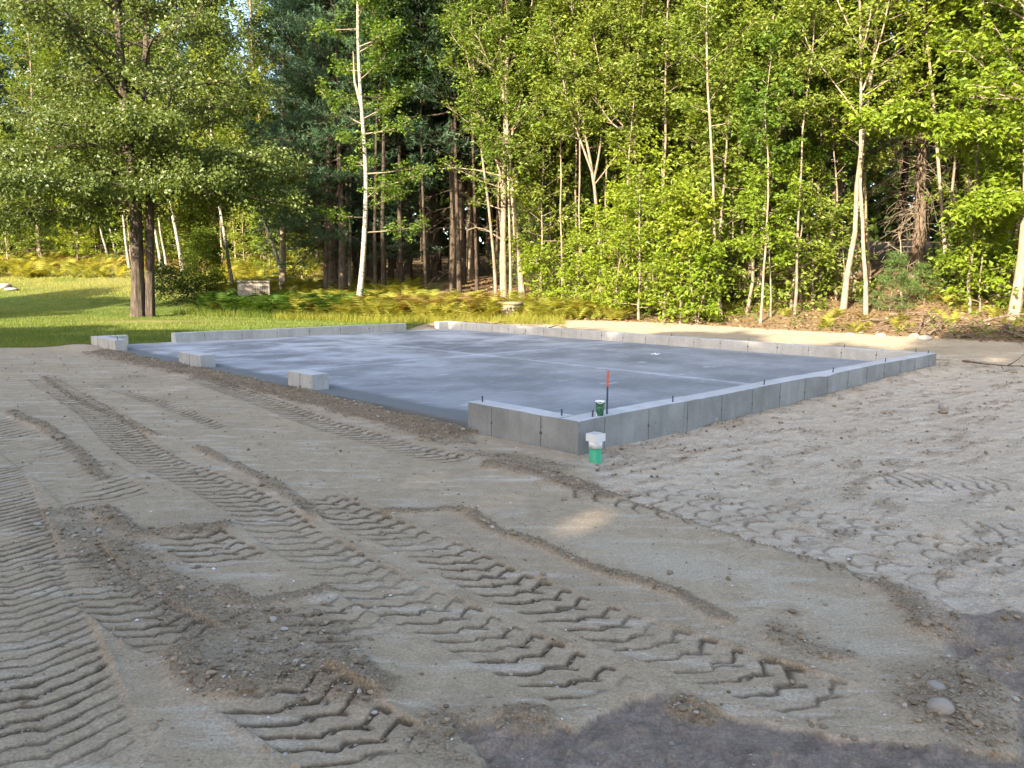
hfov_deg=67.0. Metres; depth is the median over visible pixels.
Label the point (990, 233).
sapling
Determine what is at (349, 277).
tree
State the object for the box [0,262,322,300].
meadow grass
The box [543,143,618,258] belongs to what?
pine tree
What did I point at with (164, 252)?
birch tree
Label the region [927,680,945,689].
stone
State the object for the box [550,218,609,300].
sapling
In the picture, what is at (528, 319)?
tall grass
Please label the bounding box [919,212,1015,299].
sapling
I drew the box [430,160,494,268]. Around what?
pine tree
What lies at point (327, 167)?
tree
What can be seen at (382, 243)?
tree
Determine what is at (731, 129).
tree
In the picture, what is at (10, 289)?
rock
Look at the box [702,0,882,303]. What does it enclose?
tree
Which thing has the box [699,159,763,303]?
sapling
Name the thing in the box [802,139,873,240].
tree
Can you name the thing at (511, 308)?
well ring
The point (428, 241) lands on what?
tree
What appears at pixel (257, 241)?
sapling
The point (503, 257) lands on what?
tree
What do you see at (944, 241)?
tree
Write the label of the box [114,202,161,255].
sapling
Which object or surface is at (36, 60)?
tree
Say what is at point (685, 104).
tree
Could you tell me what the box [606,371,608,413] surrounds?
marker stake
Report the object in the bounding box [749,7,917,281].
tree
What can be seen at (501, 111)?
tree
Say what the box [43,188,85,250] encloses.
sapling
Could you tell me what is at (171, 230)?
sapling
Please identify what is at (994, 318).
fallen branch
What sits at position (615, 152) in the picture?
sapling
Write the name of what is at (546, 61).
tree
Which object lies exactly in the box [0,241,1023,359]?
ground
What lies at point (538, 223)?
pine sapling
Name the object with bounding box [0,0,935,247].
sky
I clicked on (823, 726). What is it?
stone
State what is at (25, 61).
tree
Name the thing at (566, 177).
sapling
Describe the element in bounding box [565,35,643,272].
tree
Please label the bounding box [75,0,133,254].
tree
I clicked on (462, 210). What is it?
pine tree
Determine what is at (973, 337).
fallen branch
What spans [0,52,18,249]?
tree
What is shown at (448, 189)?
tree
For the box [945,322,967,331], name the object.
fallen branch
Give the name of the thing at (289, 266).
sapling
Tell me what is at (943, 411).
stone
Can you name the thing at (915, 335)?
stone
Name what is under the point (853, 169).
pine tree
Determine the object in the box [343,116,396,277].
pine tree
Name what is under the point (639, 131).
tree
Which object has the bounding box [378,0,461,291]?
tree
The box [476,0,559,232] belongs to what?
tree
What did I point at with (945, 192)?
sapling
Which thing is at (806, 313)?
leaf litter
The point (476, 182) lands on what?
pine tree
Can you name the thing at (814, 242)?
sapling
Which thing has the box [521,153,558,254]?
tree
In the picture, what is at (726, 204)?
sapling
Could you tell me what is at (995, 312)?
fern bed
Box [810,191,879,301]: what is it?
sapling
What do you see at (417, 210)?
tree
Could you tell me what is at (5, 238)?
sapling
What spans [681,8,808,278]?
tree
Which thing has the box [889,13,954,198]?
tree
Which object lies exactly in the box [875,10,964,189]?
tree
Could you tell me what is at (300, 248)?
sapling
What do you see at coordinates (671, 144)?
pine tree
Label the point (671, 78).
tree
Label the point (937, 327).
fallen branch
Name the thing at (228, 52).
tree
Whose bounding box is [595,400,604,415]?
paper cup
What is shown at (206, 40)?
tree
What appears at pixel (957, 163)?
pine tree
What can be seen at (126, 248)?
birch tree
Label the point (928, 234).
tree
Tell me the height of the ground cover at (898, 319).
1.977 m
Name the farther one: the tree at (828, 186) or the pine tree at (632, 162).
the tree at (828, 186)
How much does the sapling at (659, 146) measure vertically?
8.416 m
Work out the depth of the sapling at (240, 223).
48.86 m
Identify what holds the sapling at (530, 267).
on the ground at (963, 347)
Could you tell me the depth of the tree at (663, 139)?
25.33 m
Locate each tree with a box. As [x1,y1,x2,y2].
[0,0,41,247]
[0,0,317,316]
[0,1,72,259]
[0,2,34,253]
[0,48,24,146]
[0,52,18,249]
[3,7,46,130]
[11,0,87,248]
[11,153,54,250]
[30,44,73,238]
[38,4,82,230]
[41,0,97,249]
[47,8,97,150]
[61,0,112,248]
[64,114,110,260]
[71,133,116,257]
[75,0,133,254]
[79,0,182,249]
[83,126,143,268]
[108,1,167,250]
[110,24,143,155]
[120,144,180,261]
[137,90,196,270]
[141,194,188,265]
[152,2,196,143]
[159,0,228,250]
[166,41,249,284]
[172,16,224,246]
[180,1,254,238]
[190,60,226,262]
[199,5,243,259]
[206,79,292,267]
[219,0,294,258]
[226,0,316,288]
[236,0,290,158]
[240,69,276,260]
[247,43,274,228]
[264,4,293,146]
[264,14,395,240]
[267,52,344,257]
[277,1,324,257]
[285,1,385,275]
[286,0,360,290]
[296,0,395,289]
[302,0,444,296]
[305,60,348,207]
[307,14,397,286]
[308,57,394,274]
[310,1,393,282]
[313,14,417,282]
[327,0,427,289]
[336,11,444,282]
[339,3,430,279]
[340,0,434,286]
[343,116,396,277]
[344,0,470,279]
[346,0,466,281]
[356,0,536,292]
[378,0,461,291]
[380,20,447,267]
[385,13,442,279]
[387,180,415,269]
[388,0,544,284]
[396,166,440,251]
[396,208,421,272]
[401,87,448,273]
[403,171,443,261]
[404,1,474,281]
[411,31,471,276]
[411,177,466,255]
[412,3,529,279]
[414,0,490,292]
[416,172,481,245]
[419,0,505,291]
[424,173,490,207]
[426,31,514,275]
[428,0,524,295]
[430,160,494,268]
[435,0,559,297]
[435,163,488,203]
[440,165,526,266]
[444,0,556,284]
[457,163,495,270]
[458,0,529,270]
[459,0,544,297]
[459,0,560,296]
[465,183,520,213]
[465,184,506,261]
[468,32,525,267]
[474,0,570,280]
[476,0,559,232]
[505,0,574,287]
[512,0,591,275]
[512,0,600,296]
[521,0,614,288]
[521,0,670,290]
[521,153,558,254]
[528,0,590,280]
[530,0,624,271]
[537,0,618,294]
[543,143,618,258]
[544,1,684,279]
[564,0,691,301]
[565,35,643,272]
[566,0,649,289]
[591,0,671,268]
[591,0,677,306]
[591,27,678,269]
[610,0,716,305]
[611,139,676,259]
[630,11,709,246]
[633,0,712,259]
[633,0,736,287]
[641,181,724,322]
[644,0,704,269]
[646,0,717,294]
[651,0,777,318]
[653,0,781,290]
[656,0,706,133]
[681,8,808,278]
[689,0,789,302]
[699,0,783,291]
[699,1,791,281]
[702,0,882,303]
[702,3,805,284]
[709,0,830,313]
[716,0,807,322]
[726,127,814,317]
[743,0,875,315]
[743,48,829,266]
[746,87,832,224]
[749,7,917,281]
[762,127,835,240]
[764,44,823,271]
[766,12,851,257]
[769,0,932,314]
[771,0,898,295]
[775,0,861,300]
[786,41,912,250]
[786,123,887,247]
[791,0,962,309]
[794,0,951,273]
[794,13,881,300]
[794,17,932,260]
[796,0,952,291]
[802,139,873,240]
[817,87,883,231]
[820,35,919,297]
[824,1,909,292]
[832,0,1017,281]
[839,7,954,249]
[840,0,1023,320]
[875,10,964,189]
[884,0,967,294]
[888,214,916,306]
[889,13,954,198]
[898,2,1023,278]
[907,101,949,240]
[910,0,1014,281]
[911,1,1017,277]
[913,0,1023,264]
[918,0,1010,295]
[918,0,1022,283]
[927,0,1023,313]
[927,15,986,195]
[930,12,975,268]
[996,1,1022,292]
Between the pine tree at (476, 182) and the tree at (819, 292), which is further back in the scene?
the pine tree at (476, 182)
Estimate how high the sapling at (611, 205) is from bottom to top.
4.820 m
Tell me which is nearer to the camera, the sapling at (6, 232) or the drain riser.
the drain riser
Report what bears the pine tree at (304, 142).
on the ground at (963, 347)
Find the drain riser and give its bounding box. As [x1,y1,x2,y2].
[586,431,605,463]
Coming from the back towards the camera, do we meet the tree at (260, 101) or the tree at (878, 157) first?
the tree at (260, 101)
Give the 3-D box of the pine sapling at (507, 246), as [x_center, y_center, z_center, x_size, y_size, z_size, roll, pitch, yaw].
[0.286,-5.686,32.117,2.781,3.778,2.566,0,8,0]
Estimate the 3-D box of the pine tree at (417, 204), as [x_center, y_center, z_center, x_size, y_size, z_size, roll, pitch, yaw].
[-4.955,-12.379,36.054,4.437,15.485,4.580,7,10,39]
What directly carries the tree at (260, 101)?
on the ground at (963, 347)
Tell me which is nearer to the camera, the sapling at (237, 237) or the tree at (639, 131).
the tree at (639, 131)
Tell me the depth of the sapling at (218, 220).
49.59 m
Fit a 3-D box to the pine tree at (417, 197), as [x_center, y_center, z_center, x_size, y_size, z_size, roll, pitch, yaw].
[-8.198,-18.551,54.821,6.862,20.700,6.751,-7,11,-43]
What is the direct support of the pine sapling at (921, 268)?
on the ground at (963, 347)
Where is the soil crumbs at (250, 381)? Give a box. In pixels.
[0,349,1023,767]
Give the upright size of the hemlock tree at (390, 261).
13.105 m
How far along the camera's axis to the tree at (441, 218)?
67.41 m
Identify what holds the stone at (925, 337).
on the ground at (963, 347)
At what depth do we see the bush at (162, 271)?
32.28 m
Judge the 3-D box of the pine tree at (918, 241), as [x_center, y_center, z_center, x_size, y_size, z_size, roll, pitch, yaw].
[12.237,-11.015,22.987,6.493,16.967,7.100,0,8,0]
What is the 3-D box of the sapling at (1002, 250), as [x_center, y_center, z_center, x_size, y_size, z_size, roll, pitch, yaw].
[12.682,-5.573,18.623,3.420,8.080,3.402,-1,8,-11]
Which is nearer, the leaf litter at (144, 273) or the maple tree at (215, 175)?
the maple tree at (215, 175)
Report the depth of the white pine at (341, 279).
30.34 m
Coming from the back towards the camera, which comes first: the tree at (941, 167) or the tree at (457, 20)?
the tree at (941, 167)
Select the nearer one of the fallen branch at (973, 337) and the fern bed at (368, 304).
the fallen branch at (973, 337)
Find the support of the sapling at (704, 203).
on the ground at (963, 347)
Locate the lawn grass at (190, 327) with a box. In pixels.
[0,298,427,346]
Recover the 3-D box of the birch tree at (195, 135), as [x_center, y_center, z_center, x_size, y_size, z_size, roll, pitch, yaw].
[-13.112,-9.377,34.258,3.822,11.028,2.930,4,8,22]
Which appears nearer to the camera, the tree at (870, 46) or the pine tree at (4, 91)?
the tree at (870, 46)
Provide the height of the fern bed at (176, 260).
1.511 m
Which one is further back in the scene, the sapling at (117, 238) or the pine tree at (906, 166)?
the sapling at (117, 238)
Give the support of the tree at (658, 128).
on the ground at (963, 347)
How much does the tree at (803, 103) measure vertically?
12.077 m
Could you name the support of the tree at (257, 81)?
on the ground at (963, 347)
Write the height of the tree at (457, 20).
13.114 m
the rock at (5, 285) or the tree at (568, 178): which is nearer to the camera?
the tree at (568, 178)
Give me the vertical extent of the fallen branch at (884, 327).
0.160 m
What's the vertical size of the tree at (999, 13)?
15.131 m
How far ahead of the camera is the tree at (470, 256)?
35.67 m
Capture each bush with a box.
[155,257,203,304]
[171,226,230,295]
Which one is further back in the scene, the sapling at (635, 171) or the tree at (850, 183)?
the tree at (850, 183)
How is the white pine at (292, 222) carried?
on the ground at (963, 347)
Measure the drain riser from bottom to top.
0.355 m
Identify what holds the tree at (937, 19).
on the ground at (963, 347)
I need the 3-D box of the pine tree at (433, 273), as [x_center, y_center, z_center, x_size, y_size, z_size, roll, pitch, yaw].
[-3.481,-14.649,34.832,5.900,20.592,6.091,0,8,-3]
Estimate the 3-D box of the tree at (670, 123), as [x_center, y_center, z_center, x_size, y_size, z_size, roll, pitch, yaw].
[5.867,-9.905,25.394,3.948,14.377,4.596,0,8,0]
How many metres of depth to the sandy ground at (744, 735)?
3.82 m
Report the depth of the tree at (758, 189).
20.31 m
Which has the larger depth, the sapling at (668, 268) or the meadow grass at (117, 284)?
the meadow grass at (117, 284)
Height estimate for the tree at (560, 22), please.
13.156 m
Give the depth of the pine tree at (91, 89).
62.63 m
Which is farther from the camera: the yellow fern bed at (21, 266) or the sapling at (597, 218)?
the yellow fern bed at (21, 266)
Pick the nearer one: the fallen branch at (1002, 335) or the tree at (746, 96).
the fallen branch at (1002, 335)
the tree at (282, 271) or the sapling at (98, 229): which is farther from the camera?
the sapling at (98, 229)
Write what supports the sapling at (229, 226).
on the ground at (963, 347)
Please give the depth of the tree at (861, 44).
19.23 m
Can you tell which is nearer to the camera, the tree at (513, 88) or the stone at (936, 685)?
the stone at (936, 685)
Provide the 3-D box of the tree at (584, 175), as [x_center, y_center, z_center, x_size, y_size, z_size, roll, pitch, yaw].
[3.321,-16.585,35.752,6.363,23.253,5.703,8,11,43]
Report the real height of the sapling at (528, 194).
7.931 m
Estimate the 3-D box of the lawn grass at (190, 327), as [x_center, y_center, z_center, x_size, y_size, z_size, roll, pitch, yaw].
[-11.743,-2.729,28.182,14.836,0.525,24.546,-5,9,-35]
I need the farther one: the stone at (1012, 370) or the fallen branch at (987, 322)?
the fallen branch at (987, 322)
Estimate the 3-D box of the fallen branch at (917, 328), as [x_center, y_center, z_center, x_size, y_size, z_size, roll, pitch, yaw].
[9.093,-1.102,17.320,0.096,0.329,0.894,0,8,-6]
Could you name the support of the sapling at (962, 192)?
on the ground at (963, 347)
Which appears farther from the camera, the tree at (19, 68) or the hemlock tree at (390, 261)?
the tree at (19, 68)
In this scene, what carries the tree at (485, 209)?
on the ground at (963, 347)
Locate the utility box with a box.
[236,281,271,295]
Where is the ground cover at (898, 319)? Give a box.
[583,271,1023,338]
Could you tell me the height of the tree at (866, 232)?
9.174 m
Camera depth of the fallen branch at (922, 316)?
18.02 m
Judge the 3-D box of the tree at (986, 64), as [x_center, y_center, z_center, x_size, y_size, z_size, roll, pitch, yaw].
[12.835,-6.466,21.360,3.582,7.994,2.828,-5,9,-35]
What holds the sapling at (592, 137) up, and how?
on the ground at (963, 347)
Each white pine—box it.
[230,0,424,289]
[276,0,390,290]
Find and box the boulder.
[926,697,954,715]
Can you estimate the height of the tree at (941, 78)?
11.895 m
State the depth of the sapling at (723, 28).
21.70 m
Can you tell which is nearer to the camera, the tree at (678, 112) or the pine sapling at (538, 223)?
the tree at (678, 112)
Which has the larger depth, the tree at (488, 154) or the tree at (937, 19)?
the tree at (488, 154)
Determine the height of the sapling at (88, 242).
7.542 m
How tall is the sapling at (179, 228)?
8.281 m
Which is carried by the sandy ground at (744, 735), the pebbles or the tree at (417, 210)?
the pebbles
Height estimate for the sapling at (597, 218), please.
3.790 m
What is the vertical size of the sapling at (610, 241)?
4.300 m
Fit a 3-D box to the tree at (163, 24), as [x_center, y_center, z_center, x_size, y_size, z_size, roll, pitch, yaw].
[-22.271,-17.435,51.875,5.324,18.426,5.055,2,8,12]
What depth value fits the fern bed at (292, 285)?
32.45 m
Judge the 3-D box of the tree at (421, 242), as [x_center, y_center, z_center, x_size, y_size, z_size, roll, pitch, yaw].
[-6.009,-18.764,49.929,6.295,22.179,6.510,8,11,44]
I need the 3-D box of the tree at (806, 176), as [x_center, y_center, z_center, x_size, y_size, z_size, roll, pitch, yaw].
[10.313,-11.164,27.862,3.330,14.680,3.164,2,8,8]
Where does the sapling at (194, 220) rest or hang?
on the ground at (963, 347)
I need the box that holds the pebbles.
[0,353,1023,767]
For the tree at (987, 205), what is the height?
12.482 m
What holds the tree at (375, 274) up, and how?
on the ground at (963, 347)
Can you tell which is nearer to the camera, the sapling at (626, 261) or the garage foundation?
the garage foundation
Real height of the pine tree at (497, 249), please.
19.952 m
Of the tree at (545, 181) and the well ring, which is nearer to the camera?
the well ring
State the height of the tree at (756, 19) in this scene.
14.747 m
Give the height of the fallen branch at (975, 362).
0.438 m
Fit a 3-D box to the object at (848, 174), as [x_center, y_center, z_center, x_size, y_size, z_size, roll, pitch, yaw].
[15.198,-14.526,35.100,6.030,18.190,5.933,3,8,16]
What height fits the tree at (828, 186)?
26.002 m
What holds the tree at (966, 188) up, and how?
on the ground at (963, 347)
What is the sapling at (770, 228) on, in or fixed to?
on the ground at (963, 347)
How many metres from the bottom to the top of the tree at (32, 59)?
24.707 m
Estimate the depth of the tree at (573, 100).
24.93 m
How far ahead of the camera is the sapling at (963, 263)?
18.84 m
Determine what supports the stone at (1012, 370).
on the sandy ground at (744, 735)
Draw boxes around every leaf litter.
[1,261,323,278]
[442,274,1023,342]
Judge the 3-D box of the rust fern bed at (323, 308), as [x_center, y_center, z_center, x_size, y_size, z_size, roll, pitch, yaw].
[-6.304,-2.753,27.154,3.591,0.781,3.689,0,8,0]
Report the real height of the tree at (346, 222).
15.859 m
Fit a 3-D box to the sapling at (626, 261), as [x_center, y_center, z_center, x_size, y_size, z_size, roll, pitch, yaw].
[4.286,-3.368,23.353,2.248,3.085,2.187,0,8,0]
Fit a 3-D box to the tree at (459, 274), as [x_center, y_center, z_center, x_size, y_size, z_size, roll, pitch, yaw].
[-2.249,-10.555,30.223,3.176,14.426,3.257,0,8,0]
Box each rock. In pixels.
[0,283,11,288]
[4,287,18,290]
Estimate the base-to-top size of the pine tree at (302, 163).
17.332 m
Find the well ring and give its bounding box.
[498,301,522,317]
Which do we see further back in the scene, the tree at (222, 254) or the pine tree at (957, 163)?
the tree at (222, 254)
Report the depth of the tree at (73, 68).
59.16 m
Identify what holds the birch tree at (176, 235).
on the ground at (963, 347)
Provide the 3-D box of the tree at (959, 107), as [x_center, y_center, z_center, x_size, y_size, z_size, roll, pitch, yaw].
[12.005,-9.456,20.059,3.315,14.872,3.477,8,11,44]
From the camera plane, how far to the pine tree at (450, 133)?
30.22 m
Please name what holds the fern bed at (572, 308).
on the ground at (963, 347)
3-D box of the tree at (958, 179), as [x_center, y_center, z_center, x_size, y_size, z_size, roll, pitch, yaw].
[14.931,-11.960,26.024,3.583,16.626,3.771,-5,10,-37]
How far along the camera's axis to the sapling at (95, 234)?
51.31 m
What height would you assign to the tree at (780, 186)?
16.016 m
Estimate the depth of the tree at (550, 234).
30.27 m
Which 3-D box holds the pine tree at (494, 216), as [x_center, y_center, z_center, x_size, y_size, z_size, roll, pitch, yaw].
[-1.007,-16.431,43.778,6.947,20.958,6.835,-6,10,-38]
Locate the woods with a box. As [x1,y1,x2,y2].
[4,108,980,255]
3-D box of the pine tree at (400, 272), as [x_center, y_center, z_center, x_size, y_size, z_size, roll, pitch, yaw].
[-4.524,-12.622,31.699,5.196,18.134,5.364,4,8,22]
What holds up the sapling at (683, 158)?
on the ground at (963, 347)
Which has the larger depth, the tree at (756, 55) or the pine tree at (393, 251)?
the pine tree at (393, 251)
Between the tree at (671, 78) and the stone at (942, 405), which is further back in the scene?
the tree at (671, 78)
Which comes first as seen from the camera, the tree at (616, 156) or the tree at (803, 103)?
the tree at (803, 103)
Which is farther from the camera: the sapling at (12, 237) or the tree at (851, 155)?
the sapling at (12, 237)
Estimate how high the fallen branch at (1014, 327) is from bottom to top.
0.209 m
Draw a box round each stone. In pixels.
[820,724,826,728]
[849,735,857,740]
[909,333,918,337]
[918,335,931,340]
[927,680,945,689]
[938,402,948,408]
[938,409,947,413]
[1004,369,1017,372]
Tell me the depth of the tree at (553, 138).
34.67 m
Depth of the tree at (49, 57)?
52.00 m
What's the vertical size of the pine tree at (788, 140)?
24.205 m
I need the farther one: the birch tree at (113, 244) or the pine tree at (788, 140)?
the birch tree at (113, 244)
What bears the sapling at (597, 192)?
on the ground at (963, 347)
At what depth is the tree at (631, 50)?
27.57 m
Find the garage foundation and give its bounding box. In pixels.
[91,321,936,455]
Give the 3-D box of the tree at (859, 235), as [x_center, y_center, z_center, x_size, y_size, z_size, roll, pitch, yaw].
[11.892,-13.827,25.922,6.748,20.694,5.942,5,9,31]
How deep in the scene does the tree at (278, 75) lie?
63.65 m
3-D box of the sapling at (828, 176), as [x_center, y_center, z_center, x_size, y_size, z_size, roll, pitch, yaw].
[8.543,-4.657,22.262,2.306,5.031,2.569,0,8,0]
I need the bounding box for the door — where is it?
[238,284,251,295]
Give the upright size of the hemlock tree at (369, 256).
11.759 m
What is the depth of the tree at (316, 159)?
38.21 m
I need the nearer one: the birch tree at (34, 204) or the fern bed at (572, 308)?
the fern bed at (572, 308)
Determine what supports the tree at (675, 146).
on the ground at (963, 347)
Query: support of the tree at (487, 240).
on the ground at (963, 347)
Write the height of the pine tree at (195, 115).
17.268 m
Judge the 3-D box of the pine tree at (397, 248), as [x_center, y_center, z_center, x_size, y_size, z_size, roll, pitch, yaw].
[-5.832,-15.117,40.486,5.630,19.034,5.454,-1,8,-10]
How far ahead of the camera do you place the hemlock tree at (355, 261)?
33.13 m
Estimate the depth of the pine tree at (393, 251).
43.98 m
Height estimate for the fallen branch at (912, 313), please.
0.186 m
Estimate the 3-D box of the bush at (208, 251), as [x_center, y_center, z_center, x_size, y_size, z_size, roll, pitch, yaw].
[-13.618,-5.202,33.928,2.568,3.378,2.926,0,8,0]
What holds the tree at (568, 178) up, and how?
on the ground at (963, 347)
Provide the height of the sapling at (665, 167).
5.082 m
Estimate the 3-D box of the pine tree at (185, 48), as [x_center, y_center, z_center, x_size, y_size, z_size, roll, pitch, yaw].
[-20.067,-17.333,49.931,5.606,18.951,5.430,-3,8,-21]
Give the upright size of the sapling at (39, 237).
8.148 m
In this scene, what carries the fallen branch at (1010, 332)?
on the ground at (963, 347)
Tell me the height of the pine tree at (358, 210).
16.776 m
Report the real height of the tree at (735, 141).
15.615 m
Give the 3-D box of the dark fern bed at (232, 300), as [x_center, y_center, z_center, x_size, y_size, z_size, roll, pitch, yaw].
[-8.656,-3.030,28.383,8.714,0.978,4.212,4,8,25]
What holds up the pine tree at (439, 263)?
on the ground at (963, 347)
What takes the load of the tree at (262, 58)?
on the ground at (963, 347)
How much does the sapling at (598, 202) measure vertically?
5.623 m
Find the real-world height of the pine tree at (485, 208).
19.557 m
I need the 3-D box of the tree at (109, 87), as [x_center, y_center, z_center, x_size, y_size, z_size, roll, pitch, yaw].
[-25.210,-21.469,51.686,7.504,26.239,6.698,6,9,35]
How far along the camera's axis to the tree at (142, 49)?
55.81 m
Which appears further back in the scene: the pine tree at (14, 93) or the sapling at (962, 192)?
the pine tree at (14, 93)
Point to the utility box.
(248, 287)
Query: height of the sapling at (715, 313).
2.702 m
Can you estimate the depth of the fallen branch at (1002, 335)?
16.23 m
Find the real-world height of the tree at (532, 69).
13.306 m
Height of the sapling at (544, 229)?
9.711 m
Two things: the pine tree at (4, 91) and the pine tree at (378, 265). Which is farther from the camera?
the pine tree at (4, 91)
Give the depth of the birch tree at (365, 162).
26.79 m
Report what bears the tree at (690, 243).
on the ground at (963, 347)
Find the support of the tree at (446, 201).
on the ground at (963, 347)
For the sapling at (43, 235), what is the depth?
54.29 m
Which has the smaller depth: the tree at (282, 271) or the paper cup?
the paper cup
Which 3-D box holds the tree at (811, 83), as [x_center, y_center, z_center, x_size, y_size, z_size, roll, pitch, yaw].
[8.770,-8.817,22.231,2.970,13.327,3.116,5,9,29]
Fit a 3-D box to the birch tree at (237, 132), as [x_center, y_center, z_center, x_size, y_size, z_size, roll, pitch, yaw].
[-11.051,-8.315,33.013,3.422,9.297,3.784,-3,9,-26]
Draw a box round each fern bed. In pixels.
[0,250,323,280]
[0,252,299,269]
[184,289,369,314]
[200,274,429,298]
[267,288,509,319]
[280,296,362,315]
[498,290,636,320]
[589,279,1023,331]
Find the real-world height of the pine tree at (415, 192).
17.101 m
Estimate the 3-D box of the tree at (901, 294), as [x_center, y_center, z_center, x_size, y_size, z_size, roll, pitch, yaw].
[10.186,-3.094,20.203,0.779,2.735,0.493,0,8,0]
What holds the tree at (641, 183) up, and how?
on the ground at (963, 347)
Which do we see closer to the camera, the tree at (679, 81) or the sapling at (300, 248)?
the tree at (679, 81)
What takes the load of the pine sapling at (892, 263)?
on the ground at (963, 347)
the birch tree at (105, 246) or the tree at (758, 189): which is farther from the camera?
the birch tree at (105, 246)
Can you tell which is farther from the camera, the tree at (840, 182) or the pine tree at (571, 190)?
the pine tree at (571, 190)
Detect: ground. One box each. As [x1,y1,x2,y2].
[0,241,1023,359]
[0,349,1023,767]
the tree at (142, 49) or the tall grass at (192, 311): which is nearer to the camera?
the tall grass at (192, 311)
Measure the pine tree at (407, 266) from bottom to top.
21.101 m
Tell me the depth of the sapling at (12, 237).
57.27 m
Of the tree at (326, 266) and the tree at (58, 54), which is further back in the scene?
the tree at (58, 54)
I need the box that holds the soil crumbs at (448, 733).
[0,423,1023,767]
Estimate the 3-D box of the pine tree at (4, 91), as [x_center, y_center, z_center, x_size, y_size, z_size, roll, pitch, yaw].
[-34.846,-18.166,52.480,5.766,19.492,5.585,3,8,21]
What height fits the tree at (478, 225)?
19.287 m
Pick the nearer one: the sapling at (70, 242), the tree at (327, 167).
the tree at (327, 167)
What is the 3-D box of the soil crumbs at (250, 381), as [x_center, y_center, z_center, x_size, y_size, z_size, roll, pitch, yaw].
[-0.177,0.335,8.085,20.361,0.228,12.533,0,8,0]
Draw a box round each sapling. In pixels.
[0,105,44,258]
[0,198,26,250]
[0,206,17,250]
[11,196,59,251]
[15,133,74,258]
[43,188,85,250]
[46,150,109,259]
[48,154,106,255]
[67,120,120,253]
[73,143,125,252]
[87,208,121,252]
[92,104,161,261]
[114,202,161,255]
[143,194,203,258]
[154,196,191,260]
[157,140,198,257]
[170,191,212,251]
[182,195,242,260]
[208,201,245,255]
[209,207,250,247]
[217,116,275,256]
[218,202,266,265]
[243,200,292,271]
[268,181,323,277]
[286,232,323,256]
[486,203,546,287]
[487,105,563,281]
[488,37,590,292]
[507,193,565,286]
[512,233,566,301]
[522,66,604,268]
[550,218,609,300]
[554,111,630,286]
[563,198,631,302]
[569,156,618,271]
[572,151,624,258]
[578,140,665,292]
[579,183,654,305]
[591,130,687,319]
[598,176,636,265]
[614,146,712,320]
[619,74,709,279]
[619,220,689,315]
[635,0,794,304]
[645,32,760,296]
[645,183,715,323]
[652,234,737,323]
[674,161,738,284]
[694,140,738,257]
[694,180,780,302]
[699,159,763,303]
[728,126,811,260]
[744,170,836,311]
[764,133,847,300]
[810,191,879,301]
[855,249,922,311]
[905,260,945,301]
[916,1,1022,281]
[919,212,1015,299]
[925,62,1020,266]
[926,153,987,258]
[936,191,1017,310]
[945,10,1023,295]
[947,144,1022,298]
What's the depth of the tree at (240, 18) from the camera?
46.35 m
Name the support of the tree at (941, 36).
on the ground at (963, 347)
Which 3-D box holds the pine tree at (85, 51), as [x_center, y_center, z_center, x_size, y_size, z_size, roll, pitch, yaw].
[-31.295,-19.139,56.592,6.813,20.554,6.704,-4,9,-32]
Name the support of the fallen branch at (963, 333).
on the ground at (963, 347)
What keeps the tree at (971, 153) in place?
on the ground at (963, 347)
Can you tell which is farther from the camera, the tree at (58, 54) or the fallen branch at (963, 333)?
the tree at (58, 54)
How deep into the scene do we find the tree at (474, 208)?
29.35 m
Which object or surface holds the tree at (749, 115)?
on the ground at (963, 347)
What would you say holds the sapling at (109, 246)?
on the ground at (963, 347)
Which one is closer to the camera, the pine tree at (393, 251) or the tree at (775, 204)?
the tree at (775, 204)
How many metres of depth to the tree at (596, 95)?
23.99 m
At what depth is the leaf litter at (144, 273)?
41.97 m
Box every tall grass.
[171,305,360,320]
[271,309,568,324]
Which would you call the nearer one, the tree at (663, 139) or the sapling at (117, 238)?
the tree at (663, 139)
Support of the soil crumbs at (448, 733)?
on the sandy ground at (744, 735)
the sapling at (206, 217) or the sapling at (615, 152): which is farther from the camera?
the sapling at (206, 217)
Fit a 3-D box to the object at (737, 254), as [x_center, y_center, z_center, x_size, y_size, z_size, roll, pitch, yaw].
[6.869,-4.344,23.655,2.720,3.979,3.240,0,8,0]
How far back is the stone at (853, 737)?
2.51 m
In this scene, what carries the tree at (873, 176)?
on the ground at (963, 347)
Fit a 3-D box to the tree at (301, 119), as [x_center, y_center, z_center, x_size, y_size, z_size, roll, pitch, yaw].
[-8.306,-15.568,36.012,6.294,22.176,6.509,-1,8,-13]
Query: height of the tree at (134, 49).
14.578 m
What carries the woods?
on the ground at (963, 347)
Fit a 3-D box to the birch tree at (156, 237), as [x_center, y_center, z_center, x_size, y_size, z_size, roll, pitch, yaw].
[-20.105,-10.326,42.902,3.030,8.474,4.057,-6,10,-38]
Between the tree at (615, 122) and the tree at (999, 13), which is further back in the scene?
the tree at (615, 122)
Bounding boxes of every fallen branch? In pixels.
[875,324,897,330]
[889,312,936,317]
[905,327,929,334]
[916,298,931,333]
[928,319,947,334]
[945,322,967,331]
[953,332,973,335]
[962,354,1023,368]
[963,334,986,341]
[978,314,1001,327]
[981,312,1023,322]
[991,325,1022,338]
[1003,329,1023,337]
[1004,323,1023,331]

